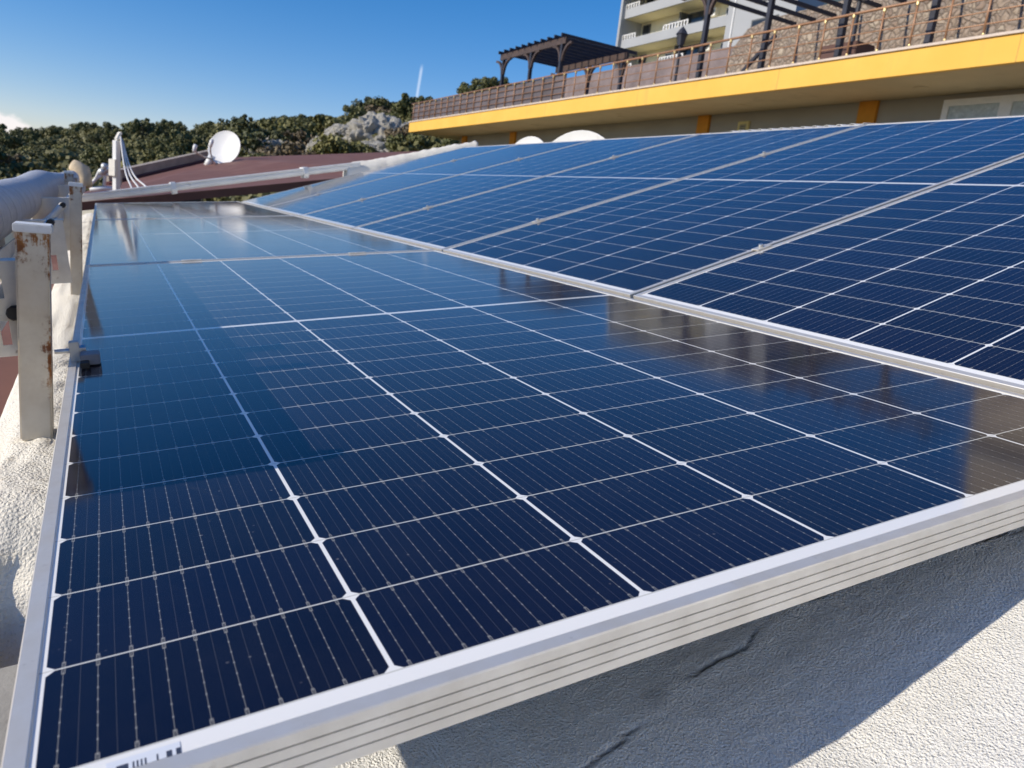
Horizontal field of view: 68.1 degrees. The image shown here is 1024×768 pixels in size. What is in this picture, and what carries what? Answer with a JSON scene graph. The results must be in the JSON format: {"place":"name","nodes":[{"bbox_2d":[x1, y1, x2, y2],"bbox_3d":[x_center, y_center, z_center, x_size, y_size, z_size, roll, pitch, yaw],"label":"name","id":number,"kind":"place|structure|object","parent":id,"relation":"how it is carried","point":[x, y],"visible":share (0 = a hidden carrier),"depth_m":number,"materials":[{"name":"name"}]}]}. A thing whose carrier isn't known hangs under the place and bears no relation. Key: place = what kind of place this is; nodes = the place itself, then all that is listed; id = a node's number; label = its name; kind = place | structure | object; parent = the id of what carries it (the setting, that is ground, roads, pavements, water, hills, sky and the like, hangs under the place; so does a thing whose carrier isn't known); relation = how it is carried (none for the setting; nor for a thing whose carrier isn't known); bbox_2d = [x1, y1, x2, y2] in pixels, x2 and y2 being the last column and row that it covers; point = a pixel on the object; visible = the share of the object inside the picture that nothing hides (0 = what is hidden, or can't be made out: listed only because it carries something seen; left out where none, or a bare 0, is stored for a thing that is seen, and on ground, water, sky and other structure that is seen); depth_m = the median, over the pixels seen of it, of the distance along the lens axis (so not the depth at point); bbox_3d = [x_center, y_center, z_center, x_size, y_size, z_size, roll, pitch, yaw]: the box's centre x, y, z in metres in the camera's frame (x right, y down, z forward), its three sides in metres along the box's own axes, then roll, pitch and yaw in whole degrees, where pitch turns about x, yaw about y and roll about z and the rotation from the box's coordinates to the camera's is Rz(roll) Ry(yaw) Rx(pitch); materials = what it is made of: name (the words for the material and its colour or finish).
{"place":"outdoors","nodes":[
{"label":"outdoors","id":0,"kind":"place"},
{"bbox_2d":[0,134,458,201],"bbox_3d":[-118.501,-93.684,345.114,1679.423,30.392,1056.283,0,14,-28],"label":"hillside","id":1,"kind":"structure","parent":0,"point":[202,199],"depth_m":54.44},
{"bbox_2d":[0,144,20,154],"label":"shrub","id":2,"kind":"object","parent":1,"relation":"on","point":[3,147],"visible":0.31,"depth_m":59.27,"materials":[{"name":"green plant"}]},
{"bbox_2d":[0,153,27,163],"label":"shrub","id":3,"kind":"object","parent":1,"relation":"on","point":[16,157],"visible":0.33,"depth_m":55.50,"materials":[{"name":"green plant"}]},
{"bbox_2d":[0,133,28,149],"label":"shrub","id":4,"kind":"object","parent":1,"relation":"on","point":[14,141],"visible":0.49,"depth_m":76.25,"materials":[{"name":"green plant"}]},
{"bbox_2d":[7,127,41,137],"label":"shrub","id":5,"kind":"object","parent":1,"relation":"on","point":[27,131],"visible":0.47,"depth_m":97.35,"materials":[{"name":"green plant"}]},
{"bbox_2d":[16,150,59,166],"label":"shrub","id":6,"kind":"object","parent":1,"relation":"on","point":[52,158],"visible":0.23,"depth_m":59.60,"materials":[{"name":"green plant"}]},
{"bbox_2d":[37,125,65,137],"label":"shrub","id":7,"kind":"object","parent":1,"relation":"on","point":[42,131],"visible":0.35,"depth_m":107.39,"materials":[{"name":"green plant"}]},
{"bbox_2d":[39,139,66,148],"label":"shrub","id":8,"kind":"object","parent":1,"relation":"on","point":[44,142],"visible":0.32,"depth_m":83.21,"materials":[{"name":"green plant"}]},
{"bbox_2d":[45,126,70,136],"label":"shrub","id":9,"kind":"object","parent":1,"relation":"on","point":[55,130],"visible":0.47,"depth_m":106.79,"materials":[{"name":"green plant"}]},
{"bbox_2d":[51,143,83,150],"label":"shrub","id":10,"kind":"object","parent":1,"relation":"on","point":[65,146],"visible":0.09,"depth_m":75.62,"materials":[{"name":"green plant"}]},
{"bbox_2d":[66,127,87,133],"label":"shrub","id":11,"kind":"object","parent":1,"relation":"on","point":[73,130],"visible":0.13,"depth_m":101.38,"materials":[{"name":"green plant"}]},
{"bbox_2d":[69,122,89,129],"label":"shrub","id":12,"kind":"object","parent":1,"relation":"on","point":[79,125],"visible":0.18,"depth_m":109.82,"materials":[{"name":"green plant"}]},
{"bbox_2d":[85,133,104,143],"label":"shrub","id":13,"kind":"object","parent":1,"relation":"on","point":[95,136],"visible":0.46,"depth_m":85.56,"materials":[{"name":"green plant"}]},
{"bbox_2d":[79,143,111,159],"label":"shrub","id":14,"kind":"object","parent":1,"relation":"on","point":[89,154],"visible":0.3,"depth_m":60.93,"materials":[{"name":"green plant"}]},
{"bbox_2d":[86,122,118,130],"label":"shrub","id":15,"kind":"object","parent":1,"relation":"on","point":[93,125],"visible":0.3,"depth_m":97.62,"materials":[{"name":"green plant"}]},
{"bbox_2d":[88,145,138,169],"bbox_3d":[-29.955,-16.434,57.055,3.076,3.046,3.697,10,13,14],"label":"shrub","id":16,"kind":"object","parent":1,"relation":"on","point":[102,156],"visible":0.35,"depth_m":56.12,"materials":[{"name":"green plant"}]},
{"bbox_2d":[100,129,126,141],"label":"shrub","id":17,"kind":"object","parent":1,"relation":"on","point":[108,135],"visible":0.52,"depth_m":83.57,"materials":[{"name":"green plant"}]},
{"bbox_2d":[127,140,148,150],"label":"shrub","id":18,"kind":"object","parent":1,"relation":"on","point":[138,144],"visible":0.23,"depth_m":67.20,"materials":[{"name":"green plant"}]},
{"bbox_2d":[127,119,159,137],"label":"shrub","id":19,"kind":"object","parent":1,"relation":"on","point":[132,130],"visible":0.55,"depth_m":84.28,"materials":[{"name":"green plant"}]},
{"bbox_2d":[150,126,170,137],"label":"shrub","id":20,"kind":"object","parent":1,"relation":"on","point":[158,131],"visible":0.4,"depth_m":82.93,"materials":[{"name":"green plant"}]},
{"bbox_2d":[142,149,179,161],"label":"shrub","id":21,"kind":"object","parent":1,"relation":"on","point":[152,155],"visible":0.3,"depth_m":59.41,"materials":[{"name":"green plant"}]},
{"bbox_2d":[142,137,183,154],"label":"shrub","id":22,"kind":"object","parent":1,"relation":"on","point":[156,144],"visible":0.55,"depth_m":63.10,"materials":[{"name":"green plant"}]},
{"bbox_2d":[145,122,182,133],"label":"shrub","id":23,"kind":"object","parent":1,"relation":"on","point":[168,125],"visible":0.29,"depth_m":88.60,"materials":[{"name":"green plant"}]},
{"bbox_2d":[156,129,203,152],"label":"shrub","id":24,"kind":"object","parent":1,"relation":"on","point":[185,141],"visible":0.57,"depth_m":68.88,"materials":[{"name":"green plant"}]},
{"bbox_2d":[187,129,214,137],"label":"shrub","id":25,"kind":"object","parent":1,"relation":"on","point":[199,132],"visible":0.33,"depth_m":91.38,"materials":[{"name":"green plant"}]},
{"bbox_2d":[0,150,418,417],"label":"neighbour house","id":26,"kind":"structure","parent":1,"relation":"on","point":[186,167],"depth_m":11.27,"materials":[{"name":"red paint"}]},
{"bbox_2d":[0,664,17,767],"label":"concrete ledge","id":27,"kind":"object","parent":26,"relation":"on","point":[7,678],"visible":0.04,"depth_m":0.73,"materials":[{"name":"concrete"}]},
{"bbox_2d":[89,163,111,191],"bbox_3d":[-4.574,-2.297,8.444,0.297,0.328,0.084,0,14,-28],"label":"pipework","id":28,"kind":"object","parent":26,"relation":"on","point":[103,171],"visible":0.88,"depth_m":8.42,"materials":[{"name":"white paint"}]},
{"bbox_2d":[109,132,121,189],"bbox_3d":[-3.907,-1.963,7.488,0.090,1.028,0.115,11,13,20],"label":"antenna mast","id":29,"kind":"object","parent":26,"relation":"on","point":[115,167],"visible":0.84,"depth_m":7.41,"materials":[{"name":"metal"}]},
{"bbox_2d":[192,131,240,164],"bbox_3d":[-5.657,-4.450,14.595,0.705,0.904,0.772,6,12,-2],"label":"satellite dish","id":30,"kind":"object","parent":26,"relation":"on","point":[224,146],"visible":0.96,"depth_m":14.84,"materials":[{"name":"paint"}]},
{"bbox_2d":[516,136,543,143],"bbox_3d":[0.110,-2.021,9.010,0.209,1.782,0.767,-5,17,-43],"label":"satellite dish","id":31,"kind":"object","parent":26,"relation":"on","point":[529,139],"visible":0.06,"depth_m":8.86,"materials":[{"name":"paint"}]},
{"bbox_2d":[553,130,604,141],"bbox_3d":[0.546,-1.611,8.024,0.277,2.091,1.388,-5,17,-43],"label":"satellite dish","id":32,"kind":"object","parent":26,"relation":"on","point":[579,135],"visible":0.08,"depth_m":7.90,"materials":[{"name":"paint"}]},
{"bbox_2d":[207,118,273,155],"bbox_3d":[-21.014,-18.788,60.202,6.044,3.723,5.519,3,13,-16],"label":"shrub","id":33,"kind":"object","parent":1,"relation":"on","point":[224,127],"visible":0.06,"depth_m":57.92,"materials":[{"name":"green plant"}]},
{"bbox_2d":[0,88,494,201],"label":"hillside scrub","id":34,"kind":"object","parent":1,"relation":"on","point":[66,158],"visible":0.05,"depth_m":56.79,"materials":[{"name":"green plant"}]},
{"bbox_2d":[227,118,293,156],"bbox_3d":[-19.234,-17.843,58.116,5.311,4.438,6.384,1,14,-24],"label":"shrub","id":35,"kind":"object","parent":1,"relation":"on","point":[246,137],"visible":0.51,"depth_m":56.60,"materials":[{"name":"green plant"}]},
{"bbox_2d":[242,136,301,156],"bbox_3d":[-18.138,-17.306,58.036,5.098,3.401,4.168,8,12,4],"label":"boulder","id":36,"kind":"object","parent":1,"relation":"on","point":[272,142],"visible":0.09,"depth_m":56.38,"materials":[{"name":"stone"}]},
{"bbox_2d":[256,141,304,155],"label":"shrub","id":37,"kind":"object","parent":1,"relation":"on","point":[286,148],"visible":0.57,"depth_m":54.20,"materials":[{"name":"green plant"}]},
{"bbox_2d":[258,117,322,143],"bbox_3d":[-18.245,-20.027,62.148,5.612,3.457,5.125,8,13,6],"label":"shrub","id":38,"kind":"object","parent":1,"relation":"on","point":[291,127],"visible":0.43,"depth_m":61.67,"materials":[{"name":"green plant"}]},
{"bbox_2d":[281,130,320,150],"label":"shrub","id":39,"kind":"object","parent":1,"relation":"on","point":[300,134],"visible":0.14,"depth_m":57.00,"materials":[{"name":"green plant"}]},
{"bbox_2d":[293,114,314,125],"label":"shrub","id":40,"kind":"object","parent":1,"relation":"on","point":[300,119],"visible":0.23,"depth_m":74.27,"materials":[{"name":"green plant"}]},
{"bbox_2d":[302,114,349,135],"bbox_3d":[-15.287,-21.166,64.181,4.202,3.235,4.468,12,14,23],"label":"shrub","id":41,"kind":"object","parent":1,"relation":"on","point":[325,121],"visible":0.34,"depth_m":63.00,"materials":[{"name":"green plant"}]},
{"bbox_2d":[323,123,348,137],"bbox_3d":[-12.207,-19.314,60.103,5.495,2.624,4.236,-1,15,-32],"label":"boulder","id":42,"kind":"object","parent":1,"relation":"on","point":[339,129],"visible":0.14,"depth_m":58.22,"materials":[{"name":"stone"}]},
{"bbox_2d":[310,133,366,154],"bbox_3d":[-11.466,-15.239,51.046,4.533,3.058,4.965,5,12,-6],"label":"shrub","id":43,"kind":"object","parent":1,"relation":"on","point":[329,143],"visible":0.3,"depth_m":49.19,"materials":[{"name":"green plant"}]},
{"bbox_2d":[339,105,371,122],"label":"shrub","id":44,"kind":"object","parent":1,"relation":"on","point":[356,113],"visible":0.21,"depth_m":67.09,"materials":[{"name":"green plant"}]},
{"bbox_2d":[338,143,379,153],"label":"shrub","id":45,"kind":"object","parent":1,"relation":"on","point":[355,148],"visible":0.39,"depth_m":49.27,"materials":[{"name":"green plant"}]},
{"bbox_2d":[342,111,396,143],"bbox_3d":[-10.167,-18.649,58.054,5.985,4.027,4.667,-6,17,-44],"label":"boulder","id":46,"kind":"object","parent":1,"relation":"on","point":[366,126],"visible":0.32,"depth_m":56.03,"materials":[{"name":"stone"}]},
{"bbox_2d":[351,96,389,110],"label":"shrub","id":47,"kind":"object","parent":1,"relation":"on","point":[367,100],"visible":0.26,"depth_m":70.89,"materials":[{"name":"green plant"}]},
{"bbox_2d":[361,140,389,151],"bbox_3d":[-9.543,-16.169,53.970,4.909,2.315,4.189,2,13,-20],"label":"boulder","id":48,"kind":"object","parent":1,"relation":"on","point":[378,145],"visible":0.09,"depth_m":52.76,"materials":[{"name":"stone"}]},
{"bbox_2d":[364,104,392,113],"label":"shrub","id":49,"kind":"object","parent":1,"relation":"on","point":[374,108],"visible":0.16,"depth_m":69.43,"materials":[{"name":"green plant"}]},
{"bbox_2d":[372,96,398,108],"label":"shrub","id":50,"kind":"object","parent":1,"relation":"on","point":[383,101],"visible":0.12,"depth_m":70.96,"materials":[{"name":"green plant"}]},
{"bbox_2d":[369,117,421,142],"bbox_3d":[-8.617,-18.075,57.011,4.679,3.647,3.569,-5,17,-42],"label":"boulder","id":51,"kind":"object","parent":1,"relation":"on","point":[394,123],"visible":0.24,"depth_m":55.64,"materials":[{"name":"stone"}]},
{"bbox_2d":[384,124,416,138],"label":"shrub","id":52,"kind":"object","parent":1,"relation":"on","point":[404,130],"visible":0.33,"depth_m":54.42,"materials":[{"name":"green plant"}]},
{"bbox_2d":[386,102,416,117],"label":"shrub","id":53,"kind":"object","parent":1,"relation":"on","point":[407,108],"visible":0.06,"depth_m":64.34,"materials":[{"name":"green plant"}]},
{"bbox_2d":[390,93,423,118],"bbox_3d":[-8.655,-23.275,65.422,3.227,3.271,3.532,15,15,32],"label":"shrub","id":54,"kind":"object","parent":1,"relation":"on","point":[405,100],"visible":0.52,"depth_m":64.49,"materials":[{"name":"green plant"}]},
{"bbox_2d":[382,133,435,151],"bbox_3d":[-7.084,-16.027,51.968,3.683,2.560,3.064,4,13,-11],"label":"shrub","id":55,"kind":"object","parent":1,"relation":"on","point":[400,139],"visible":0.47,"depth_m":51.28,"materials":[{"name":"green plant"}]},
{"bbox_2d":[456,82,485,95],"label":"shrub","id":56,"kind":"object","parent":1,"relation":"on","point":[463,87],"visible":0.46,"depth_m":74.84,"materials":[{"name":"green plant"}]},
{"bbox_2d":[471,76,498,87],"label":"shrub","id":57,"kind":"object","parent":1,"relation":"on","point":[484,81],"visible":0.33,"depth_m":78.69,"materials":[{"name":"green plant"}]},
{"bbox_2d":[408,29,1023,145],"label":"terrace building","id":58,"kind":"structure","parent":1,"relation":"on","point":[981,76],"depth_m":20.54,"materials":[{"name":"paint"}]},
{"bbox_2d":[496,33,636,94],"bbox_3d":[2.127,-13.074,32.865,3.640,2.534,6.512,0,14,-28],"label":"pergola","id":59,"kind":"object","parent":58,"relation":"on","point":[563,52],"visible":0.78,"depth_m":31.93,"materials":[{"name":"brown wood"}]},
{"bbox_2d":[564,46,733,97],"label":"stone wall","id":60,"kind":"structure","parent":58,"relation":"on","point":[685,68],"depth_m":35.16,"materials":[{"name":"stone"}]},
{"bbox_2d":[673,26,687,81],"bbox_3d":[5.425,-10.589,24.726,0.370,2.080,0.370,5,13,-7],"label":"garden lamp","id":61,"kind":"object","parent":58,"relation":"on","point":[681,33],"visible":0.73,"depth_m":24.53,"materials":[{"name":"black metal"}]},
{"bbox_2d":[411,0,1023,120],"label":"railing","id":62,"kind":"object","parent":58,"relation":"on","point":[551,87],"visible":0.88,"depth_m":27.38,"materials":[{"name":"brown metal"}]},
{"bbox_2d":[737,121,749,130],"bbox_3d":[7.295,-8.051,23.927,0.076,0.460,0.480,0,14,-28],"label":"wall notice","id":63,"kind":"object","parent":58,"relation":"attached to","point":[743,125],"depth_m":23.86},
{"bbox_2d":[741,34,776,70],"bbox_3d":[7.234,-9.683,22.228,0.090,0.943,1.158,0,14,-28],"label":"leaning pole","id":64,"kind":"object","parent":58,"relation":"on","point":[755,56],"visible":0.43,"depth_m":22.31,"materials":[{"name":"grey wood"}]},
{"bbox_2d":[682,0,941,77],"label":"pergola","id":65,"kind":"object","parent":58,"relation":"on","point":[845,6],"visible":0.77,"depth_m":22.63,"materials":[{"name":"brown wood"}]},
{"bbox_2d":[820,40,874,58],"bbox_3d":[8.489,-8.270,19.287,0.700,0.620,1.100,0,14,-28],"label":"planter box","id":66,"kind":"object","parent":58,"relation":"on","point":[865,48],"visible":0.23,"depth_m":18.85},
{"bbox_2d":[724,0,1023,73],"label":"stone wall","id":67,"kind":"structure","parent":58,"relation":"on","point":[979,19],"depth_m":23.08,"materials":[{"name":"stone"}]},
{"bbox_2d":[940,94,1023,119],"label":"window","id":68,"kind":"structure","parent":58,"relation":"in","point":[1003,105],"depth_m":17.39,"materials":[{"name":"glass"}]},
{"bbox_2d":[612,0,841,68],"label":"apartment block","id":69,"kind":"structure","parent":1,"relation":"on","point":[647,27],"depth_m":70.29,"materials":[{"name":"beige paint"}]},
{"bbox_2d":[682,43,699,55],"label":"balcony door","id":70,"kind":"structure","parent":69,"relation":"in","point":[696,50],"depth_m":70.27,"materials":[{"name":"grey paint"}]},
{"bbox_2d":[687,10,704,23],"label":"balcony door","id":71,"kind":"structure","parent":69,"relation":"in","point":[698,16],"depth_m":69.57,"materials":[{"name":"grey paint"}]},
{"bbox_2d":[0,0,621,132],"label":"sky","id":72,"kind":"structure","parent":0,"point":[63,63],"materials":[{"name":"blue"}]},
{"bbox_2d":[332,526,1023,767],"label":"roof","id":73,"kind":"structure","parent":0,"point":[919,664],"depth_m":0.67,"materials":[{"name":"concrete"}]},
{"bbox_2d":[0,213,93,667],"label":"parapet","id":74,"kind":"structure","parent":73,"relation":"attached to","point":[25,467],"depth_m":0.97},
{"bbox_2d":[12,221,53,440],"bbox_3d":[-0.699,-0.074,1.111,0.047,0.318,0.046,0,14,-28],"label":"post","id":75,"kind":"object","parent":74,"relation":"on","point":[34,299],"visible":1,"depth_m":1.09,"materials":[{"name":"metal"}]},
{"bbox_2d":[0,258,17,356],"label":"bracket","id":76,"kind":"object","parent":75,"relation":"attached to","point":[8,307],"visible":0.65,"depth_m":1.10,"materials":[{"name":"beige metal"}]},
{"bbox_2d":[0,281,6,330],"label":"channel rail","id":77,"kind":"object","parent":76,"relation":"attached to","point":[2,324],"visible":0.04,"depth_m":1.36,"materials":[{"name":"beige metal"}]},
{"bbox_2d":[12,219,71,283],"bbox_3d":[-1.121,-0.315,1.809,0.105,0.150,0.054,-8,18,-26],"label":"bracket","id":78,"kind":"object","parent":77,"relation":"attached to","point":[62,274],"visible":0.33,"depth_m":1.81,"materials":[{"name":"beige metal"}]},
{"bbox_2d":[32,197,69,250],"bbox_3d":[-1.499,-0.523,2.482,0.115,0.170,0.054,-8,18,-26],"label":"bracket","id":79,"kind":"object","parent":77,"relation":"attached to","point":[49,205],"visible":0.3,"depth_m":2.46,"materials":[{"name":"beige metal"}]},
{"bbox_2d":[58,185,68,196],"bbox_3d":[-1.989,-0.797,3.370,0.105,0.170,0.054,-8,18,-26],"label":"bracket","id":80,"kind":"object","parent":77,"relation":"attached to","point":[63,190],"visible":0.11,"depth_m":3.34,"materials":[{"name":"beige metal"}]},
{"bbox_2d":[0,238,14,257],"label":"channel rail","id":81,"kind":"object","parent":76,"relation":"attached to","point":[7,250],"visible":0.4,"depth_m":1.55,"materials":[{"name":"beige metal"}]},
{"bbox_2d":[54,340,100,368],"bbox_3d":[-0.652,-0.044,1.135,0.060,0.030,0.074,-8,18,-26],"label":"panel clamp","id":82,"kind":"object","parent":75,"relation":"attached to","point":[80,353],"visible":1,"depth_m":1.15,"materials":[{"name":"metal"}]},
{"bbox_2d":[64,171,73,193],"bbox_3d":[-2.316,-0.911,3.966,0.046,0.393,0.045,0,14,-28],"label":"post","id":83,"kind":"object","parent":74,"relation":"on","point":[68,176],"visible":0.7,"depth_m":3.91,"materials":[{"name":"metal"}]},
{"bbox_2d":[44,186,85,221],"bbox_3d":[-2.264,-0.964,3.921,0.033,0.034,4.700,0,14,-28],"label":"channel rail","id":84,"kind":"object","parent":83,"relation":"attached to","point":[61,216],"visible":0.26,"depth_m":2.40,"materials":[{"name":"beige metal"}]},
{"bbox_2d":[47,202,65,218],"bbox_3d":[-1.317,-0.443,2.131,0.032,0.138,0.186,8,13,8],"label":"strut","id":85,"kind":"object","parent":84,"relation":"attached to","point":[59,208],"visible":0.44,"depth_m":2.17,"materials":[{"name":"beige metal"}]},
{"bbox_2d":[68,182,82,294],"bbox_3d":[-1.370,-0.445,2.383,0.039,0.367,0.038,0,14,-28],"label":"post","id":86,"kind":"object","parent":74,"relation":"on","point":[75,202],"visible":0.8,"depth_m":2.37,"materials":[{"name":"metal"}]},
{"bbox_3d":[-3.223,-1.349,5.577,0.046,0.351,0.045,0,14,-28],"label":"post","id":87,"kind":"object","parent":74,"relation":"on","visible":0},
{"bbox_2d":[0,170,79,240],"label":"insulated pipe","id":88,"kind":"object","parent":87,"relation":"attached to","point":[22,195],"visible":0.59,"depth_m":2.07,"materials":[{"name":"beige metal"}]},
{"bbox_2d":[69,160,91,187],"bbox_3d":[-3.975,-1.937,6.997,0.205,0.243,0.147,5,13,-6],"label":"pipe elbow","id":89,"kind":"object","parent":88,"relation":"attached to","point":[81,170],"visible":0.81,"depth_m":6.95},
{"bbox_2d":[242,144,517,207],"bbox_3d":[-1.182,-1.873,6.779,2.279,0.030,1.169,-21,23,-22],"label":"solar panel","id":90,"kind":"object","parent":73,"relation":"on","point":[345,181],"visible":0.66,"depth_m":6.72,"materials":[{"name":"glass"}]},
{"bbox_2d":[343,140,477,176],"bbox_3d":[-1.061,-2.276,8.008,1.405,0.781,0.220,0,14,-28],"label":"coping","id":91,"kind":"object","parent":73,"relation":"on","point":[367,165],"visible":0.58,"depth_m":7.84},
{"bbox_2d":[82,162,360,201],"bbox_3d":[-2.681,-1.936,7.205,2.481,0.668,0.184,0,14,-28],"label":"gutter","id":92,"kind":"object","parent":91,"relation":"attached to","point":[175,187],"visible":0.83,"depth_m":7.09,"materials":[{"name":"white paint"}]},
{"bbox_2d":[266,140,591,216],"bbox_3d":[-0.642,-1.593,5.777,2.279,0.041,1.188,-21,23,-22],"label":"solar panel","id":93,"kind":"object","parent":73,"relation":"on","point":[337,197],"visible":0.89,"depth_m":5.69,"materials":[{"name":"glass"}]},
{"bbox_2d":[300,134,697,229],"bbox_3d":[-0.096,-1.305,4.770,2.279,0.041,1.188,-21,23,-22],"label":"solar panel","id":94,"kind":"object","parent":73,"relation":"on","point":[360,212],"visible":0.84,"depth_m":4.66,"materials":[{"name":"glass"}]},
{"bbox_2d":[353,124,863,251],"bbox_3d":[0.450,-1.018,3.762,2.279,0.041,1.188,-21,23,-22],"label":"solar panel","id":95,"kind":"object","parent":73,"relation":"on","point":[440,227],"visible":0.82,"depth_m":3.62,"materials":[{"name":"glass"}]},
{"bbox_2d":[443,115,1023,298],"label":"solar panel","id":96,"kind":"object","parent":73,"relation":"on","point":[630,245],"visible":0.92,"depth_m":2.54,"materials":[{"name":"glass"}]},
{"bbox_2d":[733,123,877,131],"bbox_3d":[1.583,-1.413,4.282,0.341,0.102,8.180,0,14,-28],"label":"ridge flashing","id":97,"kind":"object","parent":73,"relation":"attached to","point":[806,127],"visible":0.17,"depth_m":4.07,"materials":[{"name":"white paint"}]},
{"bbox_2d":[633,155,1023,394],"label":"solar panel","id":98,"kind":"object","parent":73,"relation":"on","point":[931,280],"visible":0.88,"depth_m":1.58,"materials":[{"name":"glass"}]},
{"bbox_3d":[-1.113,-0.735,3.877,0.044,0.077,6.550,0,14,-28],"label":"mounting rail","id":99,"kind":"object","parent":73,"relation":"attached to","visible":0},
{"bbox_2d":[93,201,292,219],"bbox_3d":[-2.428,-1.276,5.571,1.134,0.031,2.352,-8,18,-26],"label":"solar panel","id":100,"kind":"object","parent":99,"relation":"on","point":[106,211],"visible":0.77,"depth_m":5.31,"materials":[{"name":"glass"}]},
{"bbox_2d":[85,215,433,265],"bbox_3d":[-1.337,-0.703,3.559,1.134,0.035,2.359,-8,18,-26],"label":"solar panel","id":101,"kind":"object","parent":99,"relation":"on","point":[130,241],"visible":0.84,"depth_m":3.14,"materials":[{"name":"glass"}]},
{"bbox_2d":[1,250,1023,767],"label":"solar panel","id":102,"kind":"object","parent":99,"relation":"on","point":[321,510],"visible":0.92,"depth_m":0.69,"materials":[{"name":"glass"}]},
{"bbox_2d":[851,0,865,40],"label":"pergola post","id":103,"kind":"object","parent":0,"point":[858,9],"visible":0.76,"depth_m":19.65,"materials":[{"name":"black metal"}]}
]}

